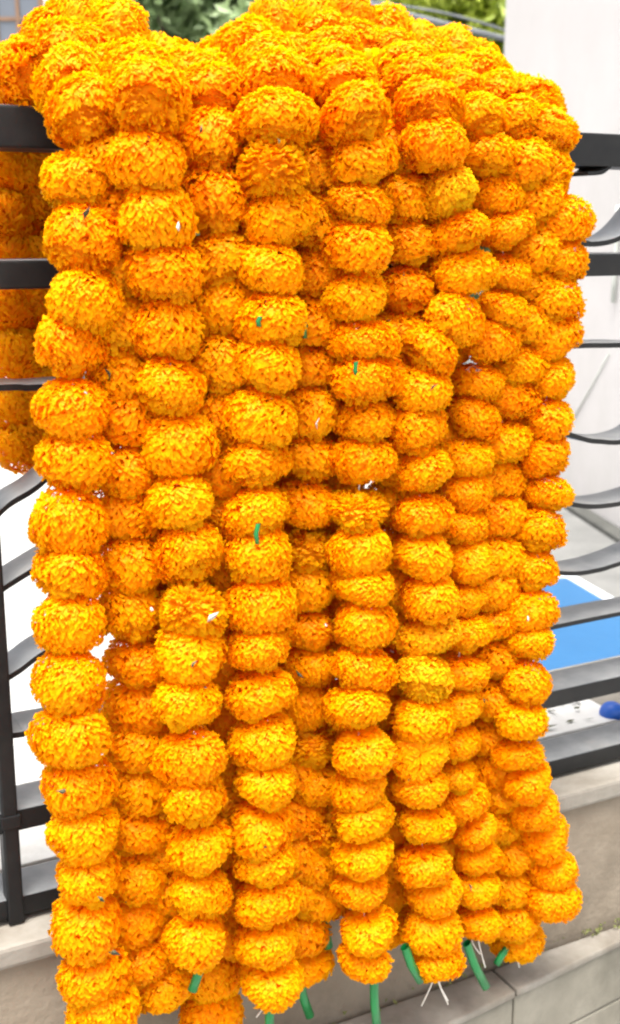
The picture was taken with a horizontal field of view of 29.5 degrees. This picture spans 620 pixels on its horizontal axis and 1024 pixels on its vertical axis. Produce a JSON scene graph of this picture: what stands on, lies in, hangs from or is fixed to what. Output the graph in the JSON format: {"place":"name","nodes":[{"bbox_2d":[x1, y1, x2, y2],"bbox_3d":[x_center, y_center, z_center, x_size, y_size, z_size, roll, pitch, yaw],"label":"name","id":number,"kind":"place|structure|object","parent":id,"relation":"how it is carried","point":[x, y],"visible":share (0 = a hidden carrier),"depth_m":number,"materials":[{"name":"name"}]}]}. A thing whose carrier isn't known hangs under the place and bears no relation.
{"place":"outdoors","nodes":[
{"label":"outdoors","id":0,"kind":"place"},
{"bbox_2d":[0,0,86,393],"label":"plaster building","id":1,"kind":"structure","parent":0,"point":[13,13],"depth_m":8.47,"materials":[{"name":"white paint"}]},
{"bbox_2d":[0,0,43,42],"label":"window","id":2,"kind":"structure","parent":1,"relation":"in","point":[12,12],"depth_m":8.48,"materials":[{"name":"grey wood"}]},
{"bbox_2d":[0,292,479,784],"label":"ground","id":3,"kind":"structure","parent":0,"point":[23,598],"depth_m":4.79,"materials":[{"name":"concrete"}]},
{"bbox_2d":[148,7,214,43],"bbox_3d":[-1.840,-3.830,12.316,2.523,4.752,2.522,-5,14,-21],"label":"leafy tree","id":4,"kind":"object","parent":3,"relation":"on","point":[195,39],"visible":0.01,"depth_m":11.57,"materials":[{"name":"green plant"}]},
{"bbox_2d":[131,0,293,42],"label":"leafy tree","id":5,"kind":"object","parent":3,"relation":"on","point":[192,16],"visible":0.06,"depth_m":10.74,"materials":[{"name":"green plant"}]},
{"bbox_2d":[0,656,619,1023],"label":"parapet wall","id":6,"kind":"structure","parent":3,"relation":"on","point":[588,797],"depth_m":1.90,"materials":[{"name":"beige concrete"}]},
{"bbox_2d":[0,104,619,924],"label":"railing","id":7,"kind":"object","parent":6,"relation":"on","point":[22,806],"visible":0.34,"depth_m":1.62,"materials":[{"name":"black metal"}]},
{"bbox_2d":[0,33,47,474],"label":"marigold garland","id":8,"kind":"object","parent":7,"relation":"hanging from","point":[17,330],"visible":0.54,"depth_m":1.54,"materials":[{"name":"orange plant"}]},
{"bbox_2d":[5,5,141,1023],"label":"marigold garland","id":9,"kind":"object","parent":7,"relation":"hanging from","point":[69,742],"visible":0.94,"depth_m":1.37,"materials":[{"name":"orange plant"}]},
{"bbox_2d":[9,0,206,467],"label":"marigold garland","id":10,"kind":"object","parent":7,"relation":"hanging from","point":[88,11],"visible":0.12,"depth_m":1.45,"materials":[{"name":"orange plant"}]},
{"bbox_2d":[62,20,191,1015],"bbox_3d":[-0.263,0.024,1.577,0.133,1.325,0.369,-5,14,-19],"label":"marigold garland","id":11,"kind":"object","parent":7,"relation":"hanging from","point":[160,981],"visible":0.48,"depth_m":1.47,"materials":[{"name":"orange plant"}]},
{"bbox_2d":[94,0,234,992],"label":"marigold garland","id":12,"kind":"object","parent":7,"relation":"hanging from","point":[148,89],"visible":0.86,"depth_m":1.39,"materials":[{"name":"orange plant"}]},
{"bbox_2d":[141,119,197,950],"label":"marigold garland","id":13,"kind":"object","parent":7,"relation":"hanging from","point":[165,907],"visible":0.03,"depth_m":1.55,"materials":[{"name":"orange plant"}]},
{"bbox_2d":[169,36,259,1023],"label":"marigold garland","id":14,"kind":"object","parent":7,"relation":"hanging from","point":[213,148],"visible":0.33,"depth_m":1.41,"materials":[{"name":"orange plant"}]},
{"bbox_2d":[196,35,268,873],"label":"marigold garland","id":15,"kind":"object","parent":7,"relation":"hanging from","point":[203,44],"depth_m":1.50,"materials":[{"name":"orange plant"}]},
{"bbox_2d":[207,13,320,1023],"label":"marigold garland","id":16,"kind":"object","parent":7,"relation":"hanging from","point":[275,117],"visible":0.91,"depth_m":1.44,"materials":[{"name":"orange plant"}]},
{"bbox_2d":[269,30,334,1019],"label":"marigold garland","id":17,"kind":"object","parent":7,"relation":"hanging from","point":[314,957],"visible":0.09,"depth_m":1.66,"materials":[{"name":"orange plant"}]},
{"bbox_2d":[256,8,349,949],"bbox_3d":[-0.025,-0.030,1.696,0.123,1.305,0.382,-3,14,-12],"label":"marigold garland","id":18,"kind":"object","parent":7,"relation":"hanging from","point":[311,631],"visible":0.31,"depth_m":1.54,"materials":[{"name":"orange plant"}]},
{"bbox_2d":[318,278,364,910],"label":"marigold garland","id":19,"kind":"object","parent":7,"relation":"hanging from","point":[334,483],"visible":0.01,"depth_m":1.62,"materials":[{"name":"orange plant"}]},
{"bbox_2d":[298,4,404,1023],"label":"marigold garland","id":20,"kind":"object","parent":7,"relation":"hanging from","point":[353,104],"visible":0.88,"depth_m":1.51,"materials":[{"name":"orange plant"}]},
{"bbox_2d":[209,0,504,61],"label":"marigold garland","id":21,"kind":"object","parent":7,"relation":"hanging from","point":[279,13],"visible":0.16,"depth_m":1.58,"materials":[{"name":"orange plant"}]},
{"bbox_2d":[342,16,435,950],"bbox_3d":[0.068,-0.029,1.744,0.121,1.362,0.371,-5,14,-20],"label":"marigold garland","id":22,"kind":"object","parent":7,"relation":"hanging from","point":[409,295],"visible":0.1,"depth_m":1.53,"materials":[{"name":"orange plant"}]},
{"bbox_2d":[384,21,473,919],"bbox_3d":[0.129,-0.034,1.788,0.152,1.349,0.360,-8,15,-29],"label":"marigold garland","id":23,"kind":"object","parent":7,"relation":"hanging from","point":[450,845],"visible":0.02,"depth_m":1.64,"materials":[{"name":"orange plant"}]},
{"bbox_2d":[371,8,499,1005],"bbox_3d":[0.136,0.006,1.741,0.163,1.425,0.453,-4,14,-16],"label":"marigold garland","id":24,"kind":"object","parent":7,"relation":"hanging from","point":[429,106],"visible":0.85,"depth_m":1.56,"materials":[{"name":"orange plant"}]},
{"bbox_2d":[415,35,535,990],"bbox_3d":[0.189,0.012,1.798,0.158,1.422,0.404,-5,14,-20],"label":"marigold garland","id":25,"kind":"object","parent":7,"relation":"hanging from","point":[478,861],"visible":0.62,"depth_m":1.63,"materials":[{"name":"orange plant"}]},
{"bbox_2d":[447,33,564,967],"bbox_3d":[0.232,0.025,1.849,0.185,1.463,0.376,-9,16,-32],"label":"marigold garland","id":26,"kind":"object","parent":7,"relation":"hanging from","point":[521,940],"visible":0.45,"depth_m":1.68,"materials":[{"name":"orange plant"}]},
{"bbox_2d":[472,208,545,843],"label":"marigold garland","id":27,"kind":"object","parent":7,"relation":"hanging from","point":[503,824],"visible":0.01,"depth_m":1.81,"materials":[{"name":"orange plant"}]},
{"bbox_2d":[488,60,597,923],"bbox_3d":[0.272,-0.022,1.837,0.171,1.330,0.409,-7,15,-28],"label":"marigold garland","id":28,"kind":"object","parent":7,"relation":"hanging from","point":[536,814],"visible":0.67,"depth_m":1.71,"materials":[{"name":"orange plant"}]},
{"bbox_2d":[0,699,619,872],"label":"marble slab","id":29,"kind":"structure","parent":6,"relation":"on","point":[34,849],"depth_m":2.19,"materials":[{"name":"white stone"}]},
{"bbox_2d":[547,706,590,726],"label":"leaf litter","id":30,"kind":"object","parent":29,"relation":"on","point":[575,707],"visible":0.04,"depth_m":2.21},
{"bbox_2d":[599,701,619,719],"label":"ball","id":31,"kind":"object","parent":29,"relation":"on","point":[609,710],"visible":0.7,"depth_m":2.23,"materials":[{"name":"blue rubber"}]},
{"bbox_2d":[196,233,489,298],"bbox_3d":[-0.005,-6.992,18.890,18.331,8.104,3.353,0,13,0],"label":"wood","id":32,"kind":"object","parent":3,"relation":"on","point":[476,295],"depth_m":19.76,"materials":[{"name":"plant"}]},
{"bbox_2d":[375,0,505,362],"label":"leafy tree","id":33,"kind":"object","parent":3,"relation":"on","point":[492,12],"visible":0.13,"depth_m":10.65,"materials":[{"name":"green plant"}]},
{"bbox_2d":[338,927,619,1023],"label":"step","id":34,"kind":"object","parent":3,"relation":"on","point":[576,982],"visible":1,"depth_m":1.98,"materials":[{"name":"grey stone"}]},
{"bbox_2d":[333,918,619,1023],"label":"moss","id":35,"kind":"object","parent":34,"relation":"on","point":[482,965],"visible":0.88,"depth_m":2.05,"materials":[{"name":"green plant"}]},
{"bbox_2d":[504,0,619,527],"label":"white building","id":36,"kind":"structure","parent":3,"relation":"on","point":[571,48],"depth_m":6.18,"materials":[{"name":"paint"}]},
{"bbox_2d":[370,1,504,40],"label":"cable","id":37,"kind":"object","parent":36,"relation":"attached to","point":[479,32],"visible":0.45,"depth_m":7.58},
{"bbox_2d":[370,0,504,31],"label":"cable","id":38,"kind":"object","parent":36,"relation":"attached to","point":[453,15],"visible":0.76,"depth_m":7.58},
{"bbox_2d":[533,576,619,673],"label":"blue panel","id":39,"kind":"object","parent":3,"relation":"on","point":[587,642],"visible":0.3,"depth_m":4.22,"materials":[{"name":"plastic"}]},
{"bbox_2d":[564,506,619,541],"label":"drain channel","id":40,"kind":"object","parent":3,"relation":"on","point":[610,530],"visible":0.17,"depth_m":6.03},
{"bbox_2d":[543,508,619,597],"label":"pavement","id":41,"kind":"structure","parent":0,"point":[583,538],"depth_m":5.61,"materials":[{"name":"white concrete"}]}
]}

